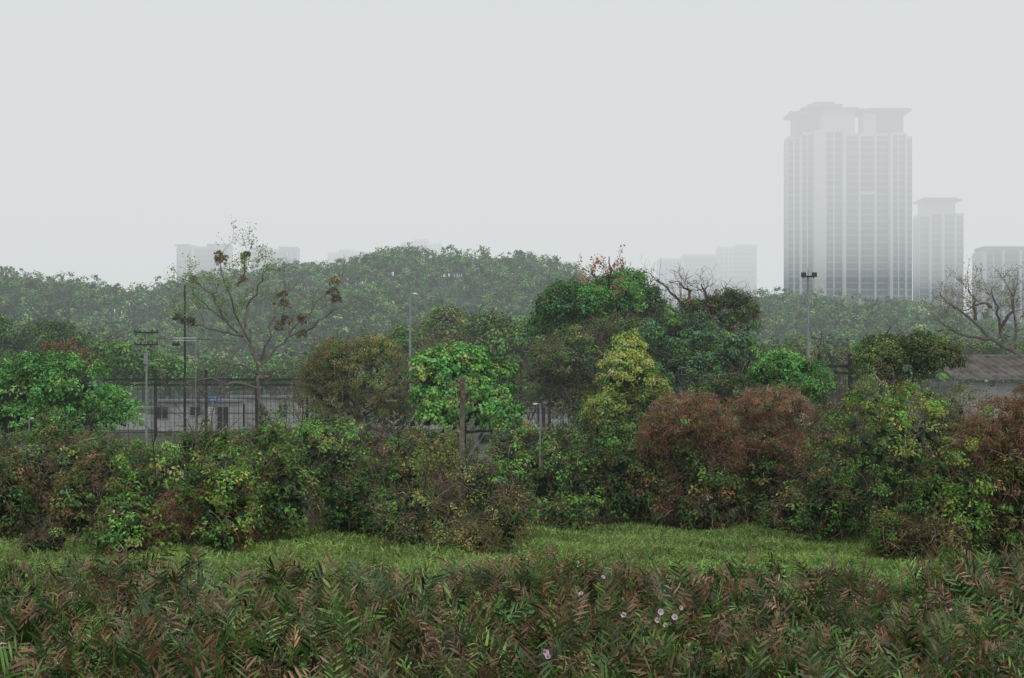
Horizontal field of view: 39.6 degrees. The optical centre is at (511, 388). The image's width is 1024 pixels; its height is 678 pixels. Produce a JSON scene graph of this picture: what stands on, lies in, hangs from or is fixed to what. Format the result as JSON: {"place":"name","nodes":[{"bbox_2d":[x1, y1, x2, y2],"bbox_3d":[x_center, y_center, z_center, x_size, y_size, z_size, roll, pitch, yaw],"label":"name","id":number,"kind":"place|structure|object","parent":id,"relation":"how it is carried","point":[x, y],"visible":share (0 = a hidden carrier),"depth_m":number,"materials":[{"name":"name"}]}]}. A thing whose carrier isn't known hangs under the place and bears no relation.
{"place":"outdoors","nodes":[
{"label":"outdoors","id":0,"kind":"place"},
{"bbox_2d":[0,275,1000,582],"bbox_3d":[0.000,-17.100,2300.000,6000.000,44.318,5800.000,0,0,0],"label":"ground","id":1,"kind":"structure","parent":0,"point":[264,321],"depth_m":123.34,"materials":[{"name":"green plant"}]},
{"bbox_2d":[28,417,33,461],"bbox_3d":[-19.608,3.000,58.000,0.240,3.661,0.084,0,0,0],"label":"street lamp","id":2,"kind":"object","parent":1,"relation":"on","point":[29,433],"visible":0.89,"depth_m":57.98,"materials":[{"name":"metal"}]},
{"bbox_2d":[0,311,76,391],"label":"broadleaf tree","id":3,"kind":"object","parent":1,"relation":"on","point":[5,325],"visible":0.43,"depth_m":129.27,"materials":[{"name":"green plant"}]},
{"bbox_2d":[1,514,80,553],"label":"shrub","id":4,"kind":"object","parent":1,"relation":"on","point":[51,539],"visible":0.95,"depth_m":42.62,"materials":[{"name":"green plant"}]},
{"bbox_2d":[0,300,110,353],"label":"broadleaf tree","id":5,"kind":"object","parent":1,"relation":"on","point":[44,328],"visible":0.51,"depth_m":138.14,"materials":[{"name":"green plant"}]},
{"bbox_2d":[0,433,124,534],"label":"shrub","id":6,"kind":"object","parent":1,"relation":"on","point":[27,475],"visible":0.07,"depth_m":49.54,"materials":[{"name":"green plant"}]},
{"bbox_2d":[30,335,112,445],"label":"rust leaved tree","id":7,"kind":"object","parent":1,"relation":"on","point":[51,345],"visible":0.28,"depth_m":69.37,"materials":[{"name":"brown plant"}]},
{"bbox_2d":[0,336,149,449],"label":"broadleaf tree","id":8,"kind":"object","parent":1,"relation":"on","point":[55,377],"visible":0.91,"depth_m":65.98,"materials":[{"name":"green plant"}]},
{"bbox_2d":[0,401,154,497],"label":"shrub","id":9,"kind":"object","parent":1,"relation":"on","point":[53,424],"visible":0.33,"depth_m":57.84,"materials":[{"name":"green plant"}]},
{"bbox_2d":[0,425,162,538],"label":"shrub","id":10,"kind":"object","parent":1,"relation":"on","point":[72,507],"visible":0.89,"depth_m":47.20,"materials":[{"name":"green plant"}]},
{"bbox_2d":[107,409,153,429],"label":"walls","id":11,"kind":"structure","parent":1,"relation":"on","point":[131,424],"depth_m":112.00,"materials":[{"name":"white paint"}]},
{"bbox_2d":[70,321,197,389],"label":"broadleaf tree","id":12,"kind":"object","parent":1,"relation":"on","point":[122,357],"visible":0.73,"depth_m":122.92,"materials":[{"name":"green plant"}]},
{"bbox_2d":[134,316,157,438],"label":"utility pole","id":13,"kind":"object","parent":1,"relation":"on","point":[146,390],"visible":0.94,"depth_m":91.93,"materials":[{"name":"metal"}]},
{"bbox_2d":[0,327,747,388],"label":"overhead cable","id":14,"kind":"object","parent":13,"relation":"attached to","point":[364,334],"visible":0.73,"depth_m":88.71,"materials":[{"name":"metal"}]},
{"bbox_2d":[75,381,270,554],"bbox_3d":[-10.256,2.629,43.923,5.965,5.775,5.221,0,0,0],"label":"vine covered shrub","id":15,"kind":"object","parent":1,"relation":"on","point":[214,511],"visible":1,"depth_m":42.86,"materials":[{"name":"green plant"}]},
{"bbox_2d":[96,417,258,492],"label":"shrub","id":16,"kind":"object","parent":1,"relation":"on","point":[171,446],"visible":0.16,"depth_m":59.59,"materials":[{"name":"green plant"}]},
{"bbox_2d":[172,284,196,430],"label":"camera pole","id":17,"kind":"object","parent":1,"relation":"on","point":[178,343],"visible":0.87,"depth_m":87.93,"materials":[{"name":"metal"}]},
{"bbox_2d":[141,358,229,440],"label":"bare tree","id":18,"kind":"object","parent":1,"relation":"on","point":[198,403],"visible":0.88,"depth_m":84.00,"materials":[{"name":"brown plant"}]},
{"bbox_2d":[157,402,242,430],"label":"walls","id":19,"kind":"structure","parent":1,"relation":"on","point":[236,409],"depth_m":108.00,"materials":[{"name":"white paint"}]},
{"bbox_2d":[157,407,227,430],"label":"windows","id":20,"kind":"structure","parent":19,"relation":"attached to","point":[164,413],"depth_m":107.97,"materials":[{"name":"grey glass"}]},
{"bbox_2d":[159,406,228,430],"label":"window frames","id":21,"kind":"structure","parent":19,"relation":"attached to","point":[200,415],"depth_m":107.93,"materials":[{"name":"metal"}]},
{"bbox_2d":[149,399,246,401],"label":"roof","id":22,"kind":"structure","parent":19,"relation":"on","point":[203,400],"depth_m":107.70,"materials":[{"name":"concrete"}]},
{"bbox_2d":[175,244,233,283],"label":"distant apartment block","id":23,"kind":"structure","parent":1,"relation":"on","point":[204,255],"depth_m":800.60,"materials":[{"name":"grey concrete"}]},
{"bbox_2d":[101,370,308,436],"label":"security fence","id":24,"kind":"object","parent":1,"relation":"on","point":[155,379],"visible":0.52,"depth_m":95.08,"materials":[{"name":"metal"}]},
{"bbox_2d":[207,395,217,427],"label":"notice sign","id":25,"kind":"object","parent":1,"relation":"on","point":[212,399],"visible":0.61,"depth_m":92.97,"materials":[{"name":"blue metal"}]},
{"bbox_2d":[136,345,330,394],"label":"broadleaf tree","id":26,"kind":"object","parent":1,"relation":"on","point":[253,364],"visible":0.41,"depth_m":148.09,"materials":[{"name":"green plant"}]},
{"bbox_2d":[174,373,347,543],"bbox_3d":[-8.193,2.523,46.662,6.012,6.080,4.948,0,0,0],"label":"vine covered shrub","id":27,"kind":"object","parent":1,"relation":"on","point":[280,514],"visible":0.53,"depth_m":45.70,"materials":[{"name":"green plant"}]},
{"bbox_2d":[154,220,375,434],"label":"sparse tree","id":28,"kind":"object","parent":1,"relation":"on","point":[244,256],"visible":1,"depth_m":79.76,"materials":[{"name":"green plant"}]},
{"bbox_2d":[233,398,310,428],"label":"walls","id":29,"kind":"structure","parent":1,"relation":"on","point":[267,402],"depth_m":115.00,"materials":[{"name":"white paint"}]},
{"bbox_2d":[243,404,286,426],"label":"windows","id":30,"kind":"structure","parent":29,"relation":"attached to","point":[259,406],"depth_m":114.97,"materials":[{"name":"grey glass"}]},
{"bbox_2d":[230,395,305,396],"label":"roof","id":31,"kind":"structure","parent":29,"relation":"on","point":[262,396],"depth_m":114.70,"materials":[{"name":"metal"}]},
{"bbox_2d":[250,247,299,288],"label":"distant apartment block","id":32,"kind":"structure","parent":1,"relation":"on","point":[291,253],"depth_m":820.25,"materials":[{"name":"grey concrete"}]},
{"bbox_2d":[224,412,336,479],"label":"shrub","id":33,"kind":"object","parent":1,"relation":"on","point":[244,431],"visible":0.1,"depth_m":60.37,"materials":[{"name":"green plant"}]},
{"bbox_2d":[209,390,382,533],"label":"shrub","id":34,"kind":"object","parent":1,"relation":"on","point":[337,465],"visible":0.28,"depth_m":49.63,"materials":[{"name":"green plant"}]},
{"bbox_2d":[263,346,368,437],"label":"bare tree","id":35,"kind":"object","parent":1,"relation":"on","point":[311,398],"visible":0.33,"depth_m":72.03,"materials":[{"name":"brown plant"}]},
{"bbox_2d":[280,408,393,473],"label":"shrub","id":36,"kind":"object","parent":1,"relation":"on","point":[379,437],"visible":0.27,"depth_m":62.19,"materials":[{"name":"green plant"}]},
{"bbox_2d":[327,249,367,283],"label":"distant apartment block","id":37,"kind":"structure","parent":1,"relation":"on","point":[346,254],"depth_m":960.25,"materials":[{"name":"grey concrete"}]},
{"bbox_2d":[286,322,432,445],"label":"feathery tree","id":38,"kind":"object","parent":1,"relation":"on","point":[330,352],"visible":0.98,"depth_m":69.29,"materials":[{"name":"green plant"}]},
{"bbox_2d":[300,437,443,539],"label":"shrub","id":39,"kind":"object","parent":1,"relation":"on","point":[373,494],"visible":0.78,"depth_m":47.63,"materials":[{"name":"green plant"}]},
{"bbox_2d":[377,317,430,396],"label":"broadleaf tree","id":40,"kind":"object","parent":1,"relation":"on","point":[400,336],"visible":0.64,"depth_m":128.30,"materials":[{"name":"green plant"}]},
{"bbox_2d":[376,403,442,429],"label":"walls","id":41,"kind":"structure","parent":1,"relation":"on","point":[433,427],"depth_m":112.00,"materials":[{"name":"white paint"}]},
{"bbox_2d":[349,414,474,479],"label":"shrub","id":42,"kind":"object","parent":1,"relation":"on","point":[404,441],"visible":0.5,"depth_m":61.40,"materials":[{"name":"green plant"}]},
{"bbox_2d":[409,293,416,433],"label":"street lamp","id":43,"kind":"object","parent":1,"relation":"on","point":[410,294],"visible":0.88,"depth_m":99.93,"materials":[{"name":"metal"}]},
{"bbox_2d":[392,314,447,385],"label":"tree","id":44,"kind":"object","parent":1,"relation":"on","point":[415,323],"visible":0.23,"depth_m":127.41,"materials":[{"name":"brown plant"}]},
{"bbox_2d":[400,239,442,276],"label":"distant apartment block","id":45,"kind":"structure","parent":1,"relation":"on","point":[435,247],"depth_m":960.25,"materials":[{"name":"grey concrete"}]},
{"bbox_2d":[385,316,468,383],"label":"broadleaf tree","id":46,"kind":"object","parent":1,"relation":"on","point":[430,342],"visible":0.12,"depth_m":125.83,"materials":[{"name":"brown plant"}]},
{"bbox_2d":[397,420,476,517],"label":"shrub","id":47,"kind":"object","parent":1,"relation":"on","point":[443,458],"visible":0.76,"depth_m":52.24,"materials":[{"name":"plant"}]},
{"bbox_2d":[414,292,472,355],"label":"broadleaf tree","id":48,"kind":"object","parent":1,"relation":"on","point":[449,320],"visible":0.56,"depth_m":133.38,"materials":[{"name":"green plant"}]},
{"bbox_2d":[359,442,551,555],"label":"shrub","id":49,"kind":"object","parent":1,"relation":"on","point":[467,536],"visible":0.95,"depth_m":43.63,"materials":[{"name":"green plant"}]},
{"bbox_2d":[434,376,482,507],"bbox_3d":[-2.021,2.266,56.838,1.776,5.516,1.684,0,0,17],"label":"wooden pole","id":50,"kind":"object","parent":1,"relation":"on","point":[462,390],"visible":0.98,"depth_m":56.90,"materials":[{"name":"brown wood"}]},
{"bbox_2d":[405,332,529,457],"bbox_3d":[-2.031,0.366,66.066,5.704,6.150,5.320,0,0,0],"label":"creeper covered tree","id":51,"kind":"object","parent":1,"relation":"on","point":[441,362],"visible":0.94,"depth_m":64.58,"materials":[{"name":"green plant"}]},
{"bbox_2d":[460,432,502,497],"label":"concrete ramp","id":52,"kind":"structure","parent":1,"relation":"on","point":[482,443],"depth_m":62.82,"materials":[{"name":"grey concrete"}]},
{"bbox_2d":[1,556,1021,677],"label":"creeping herbs","id":53,"kind":"object","parent":1,"relation":"on","point":[531,612],"visible":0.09,"depth_m":25.34,"materials":[{"name":"green plant"}]},
{"bbox_2d":[0,533,1023,677],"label":"mangrove ferns","id":54,"kind":"object","parent":1,"relation":"on","point":[451,644],"visible":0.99,"depth_m":23.37,"materials":[{"name":"green plant"}]},
{"bbox_2d":[0,242,1023,399],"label":"hill forest","id":55,"kind":"object","parent":1,"relation":"on","point":[39,297],"visible":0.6,"depth_m":343.66,"materials":[{"name":"green plant"}]},
{"bbox_2d":[0,520,1023,629],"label":"grass","id":56,"kind":"structure","parent":1,"relation":"on","point":[662,544],"depth_m":42.73,"materials":[{"name":"green plant"}]},
{"bbox_2d":[415,392,608,530],"bbox_3d":[0.302,2.783,51.568,7.048,5.603,4.743,0,0,23],"label":"shrub","id":57,"kind":"object","parent":1,"relation":"on","point":[566,512],"visible":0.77,"depth_m":51.08,"materials":[{"name":"green plant"}]},
{"bbox_2d":[1,327,1023,415],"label":"lowland forest","id":58,"kind":"object","parent":1,"relation":"on","point":[940,376],"visible":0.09,"depth_m":184.30,"materials":[{"name":"green plant"}]},
{"bbox_2d":[457,303,568,420],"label":"broadleaf tree","id":59,"kind":"object","parent":1,"relation":"on","point":[490,326],"visible":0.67,"depth_m":127.35,"materials":[{"name":"green plant"}]},
{"bbox_2d":[19,441,1007,526],"bbox_3d":[0.012,3.852,60.998,46.047,2.642,20.280,0,0,0],"label":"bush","id":60,"kind":"object","parent":1,"relation":"on","point":[540,507],"visible":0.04,"depth_m":57.10,"materials":[{"name":"green plant"}]},
{"bbox_2d":[491,362,579,436],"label":"security fence","id":61,"kind":"object","parent":1,"relation":"on","point":[522,378],"visible":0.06,"depth_m":92.08,"materials":[{"name":"metal"}]},
{"bbox_2d":[500,337,573,443],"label":"bare tree","id":62,"kind":"object","parent":1,"relation":"on","point":[532,399],"visible":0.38,"depth_m":81.65,"materials":[{"name":"brown plant"}]},
{"bbox_2d":[533,403,540,511],"bbox_3d":[0.982,2.802,56.000,0.347,4.487,0.104,0,0,0],"label":"street lamp","id":63,"kind":"object","parent":1,"relation":"on","point":[539,434],"visible":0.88,"depth_m":55.97,"materials":[{"name":"metal"}]},
{"bbox_2d":[483,415,598,481],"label":"shrub","id":64,"kind":"object","parent":1,"relation":"on","point":[530,436],"visible":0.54,"depth_m":61.38,"materials":[{"name":"green plant"}]},
{"bbox_2d":[515,404,567,428],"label":"walls","id":65,"kind":"structure","parent":1,"relation":"on","point":[552,419],"depth_m":112.00,"materials":[{"name":"white paint"}]},
{"bbox_2d":[538,408,544,426],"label":"windows","id":66,"kind":"structure","parent":65,"relation":"attached to","point":[543,418],"depth_m":111.97,"materials":[{"name":"grey glass"}]},
{"bbox_2d":[524,271,625,436],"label":"banyan tree","id":67,"kind":"object","parent":1,"relation":"on","point":[591,299],"visible":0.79,"depth_m":82.30,"materials":[{"name":"green plant"}]},
{"bbox_2d":[512,304,664,439],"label":"tangled tree","id":68,"kind":"object","parent":1,"relation":"on","point":[574,378],"visible":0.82,"depth_m":78.97,"materials":[{"name":"green plant"}]},
{"bbox_2d":[574,245,632,387],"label":"kapok tree","id":69,"kind":"object","parent":1,"relation":"on","point":[610,268],"visible":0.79,"depth_m":82.92,"materials":[{"name":"green plant"}]},
{"bbox_2d":[526,408,698,526],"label":"shrub","id":70,"kind":"object","parent":1,"relation":"on","point":[615,496],"visible":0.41,"depth_m":51.52,"materials":[{"name":"green plant"}]},
{"bbox_2d":[565,404,667,482],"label":"shrub","id":71,"kind":"object","parent":1,"relation":"on","point":[595,440],"visible":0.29,"depth_m":59.63,"materials":[{"name":"green plant"}]},
{"bbox_2d":[575,327,673,477],"bbox_3d":[4.992,0.606,61.077,4.546,6.760,5.189,0,0,0],"label":"conical tree","id":72,"kind":"object","parent":1,"relation":"on","point":[620,377],"visible":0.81,"depth_m":60.05,"materials":[{"name":"green plant"}]},
{"bbox_2d":[590,266,672,364],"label":"banyan tree","id":73,"kind":"object","parent":1,"relation":"on","point":[644,292],"visible":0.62,"depth_m":84.34,"materials":[{"name":"green plant"}]},
{"bbox_2d":[668,280,681,394],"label":"street lamp","id":74,"kind":"object","parent":1,"relation":"on","point":[670,281],"visible":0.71,"depth_m":99.96,"materials":[{"name":"metal"}]},
{"bbox_2d":[618,365,752,531],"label":"vine covered shrub","id":75,"kind":"object","parent":1,"relation":"on","point":[703,500],"visible":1,"depth_m":49.82,"materials":[{"name":"brown plant"}]},
{"bbox_2d":[656,254,716,309],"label":"distant apartment block","id":76,"kind":"structure","parent":1,"relation":"on","point":[692,263],"depth_m":930.60,"materials":[{"name":"grey concrete"}]},
{"bbox_2d":[592,360,798,462],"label":"shrub","id":77,"kind":"object","parent":1,"relation":"on","point":[715,390],"visible":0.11,"depth_m":60.28,"materials":[{"name":"brown plant"}]},
{"bbox_2d":[625,290,772,434],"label":"dark spreading tree","id":78,"kind":"object","parent":1,"relation":"on","point":[689,345],"visible":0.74,"depth_m":76.83,"materials":[{"name":"green plant"}]},
{"bbox_2d":[625,257,775,418],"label":"twisted tree","id":79,"kind":"object","parent":1,"relation":"on","point":[744,305],"visible":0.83,"depth_m":79.47,"materials":[{"name":"green plant"}]},
{"bbox_2d":[715,244,756,296],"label":"distant apartment block","id":80,"kind":"structure","parent":1,"relation":"on","point":[736,264],"depth_m":950.60,"materials":[{"name":"grey concrete"}]},
{"bbox_2d":[715,364,765,422],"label":"bare tree","id":81,"kind":"object","parent":1,"relation":"on","point":[746,387],"visible":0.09,"depth_m":71.58,"materials":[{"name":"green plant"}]},
{"bbox_2d":[678,357,852,525],"bbox_3d":[9.072,2.438,52.601,7.780,7.323,4.685,0,0,0],"label":"vine covered shrub","id":82,"kind":"object","parent":1,"relation":"on","point":[773,446],"visible":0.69,"depth_m":51.27,"materials":[{"name":"brown plant"}]},
{"bbox_2d":[744,332,838,460],"bbox_3d":[11.909,0.831,60.675,3.900,6.655,3.719,0,0,26],"label":"broadleaf tree","id":83,"kind":"object","parent":1,"relation":"on","point":[785,366],"visible":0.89,"depth_m":60.05,"materials":[{"name":"green plant"}]},
{"bbox_2d":[741,324,865,422],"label":"broadleaf tree","id":84,"kind":"object","parent":1,"relation":"on","point":[801,349],"visible":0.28,"depth_m":133.76,"materials":[{"name":"green plant"}]},
{"bbox_2d":[749,439,868,534],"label":"shrub","id":85,"kind":"object","parent":1,"relation":"on","point":[782,513],"visible":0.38,"depth_m":48.66,"materials":[{"name":"green plant"}]},
{"bbox_2d":[801,272,816,432],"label":"floodlight mast","id":86,"kind":"object","parent":1,"relation":"on","point":[803,274],"visible":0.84,"depth_m":89.92,"materials":[{"name":"metal"}]},
{"bbox_2d":[742,374,880,472],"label":"shrub","id":87,"kind":"object","parent":1,"relation":"on","point":[803,422],"visible":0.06,"depth_m":60.02,"materials":[{"name":"green plant"}]},
{"bbox_2d":[786,338,853,435],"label":"bare tree","id":88,"kind":"object","parent":1,"relation":"on","point":[820,364],"visible":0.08,"depth_m":69.51,"materials":[{"name":"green plant"}]},
{"bbox_2d":[811,384,859,437],"bbox_3d":[15.014,1.679,64.802,2.377,3.924,5.535,0,0,41],"label":"bare tree","id":89,"kind":"object","parent":1,"relation":"on","point":[835,405],"visible":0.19,"depth_m":64.20,"materials":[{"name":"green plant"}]},
{"bbox_2d":[783,102,912,317],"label":"apartment tower","id":90,"kind":"structure","parent":1,"relation":"on","point":[847,208],"depth_m":647.80,"materials":[{"name":"grey glass"}]},
{"bbox_2d":[817,354,882,445],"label":"security fence","id":91,"kind":"object","parent":1,"relation":"on","point":[849,384],"visible":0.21,"depth_m":73.99,"materials":[{"name":"metal"}]},
{"bbox_2d":[830,366,892,486],"bbox_3d":[14.645,1.718,59.428,2.930,5.492,5.148,0,0,11],"label":"bare tree","id":92,"kind":"object","parent":1,"relation":"on","point":[839,381],"visible":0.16,"depth_m":59.25,"materials":[{"name":"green plant"}]},
{"bbox_2d":[777,374,947,543],"bbox_3d":[11.798,2.560,48.142,5.934,6.107,6.685,0,0,0],"label":"shrub","id":93,"kind":"object","parent":1,"relation":"on","point":[835,521],"visible":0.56,"depth_m":46.55,"materials":[{"name":"green plant"}]},
{"bbox_2d":[772,321,986,496],"bbox_3d":[16.391,0.982,57.633,10.515,7.572,7.886,0,0,-11],"label":"shrub","id":94,"kind":"object","parent":1,"relation":"on","point":[871,377],"visible":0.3,"depth_m":57.85,"materials":[{"name":"green plant"}]},
{"bbox_2d":[845,320,970,465],"bbox_3d":[17.517,0.225,63.520,5.088,6.943,4.971,0,0,0],"label":"umbrella tree","id":95,"kind":"object","parent":1,"relation":"on","point":[927,351],"visible":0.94,"depth_m":62.70,"materials":[{"name":"green plant"}]},
{"bbox_2d":[826,359,1011,559],"bbox_3d":[12.258,2.287,43.106,5.471,6.397,5.851,0,0,0],"label":"shrub","id":96,"kind":"object","parent":1,"relation":"on","point":[953,496],"visible":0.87,"depth_m":42.84,"materials":[{"name":"green plant"}]},
{"bbox_2d":[863,500,992,560],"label":"shrub","id":97,"kind":"object","parent":1,"relation":"on","point":[932,541],"visible":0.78,"depth_m":40.95,"materials":[{"name":"green plant"}]},
{"bbox_2d":[913,197,963,314],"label":"apartment tower","id":98,"kind":"structure","parent":1,"relation":"on","point":[938,238],"depth_m":722.60,"materials":[{"name":"grey glass"}]},
{"bbox_2d":[885,371,1023,471],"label":"shrub","id":99,"kind":"object","parent":1,"relation":"on","point":[962,397],"visible":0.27,"depth_m":58.11,"materials":[{"name":"brown plant"}]},
{"bbox_2d":[917,260,1023,355],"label":"bare tree","id":100,"kind":"object","parent":1,"relation":"on","point":[1001,344],"visible":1,"depth_m":75.83,"materials":[{"name":"brown plant"}]},
{"bbox_2d":[921,354,1023,442],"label":"tiled roof shed","id":101,"kind":"structure","parent":1,"relation":"on","point":[1006,367],"depth_m":71.65,"materials":[{"name":"tile"}]},
{"bbox_2d":[923,373,1023,554],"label":"vine covered shrub","id":102,"kind":"object","parent":1,"relation":"on","point":[1001,439],"visible":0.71,"depth_m":42.20,"materials":[{"name":"brown plant"}]},
{"bbox_2d":[947,325,1023,381],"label":"broadleaf tree","id":103,"kind":"object","parent":1,"relation":"on","point":[989,348],"visible":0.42,"depth_m":139.26,"materials":[{"name":"green plant"}]},
{"bbox_2d":[972,246,1023,327],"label":"apartment tower","id":104,"kind":"structure","parent":1,"relation":"on","point":[995,257],"depth_m":702.25,"materials":[{"name":"grey glass"}]},
{"bbox_2d":[0,0,1023,316],"label":"sky","id":105,"kind":"structure","parent":0,"point":[131,131],"materials":[{"name":"grey"}]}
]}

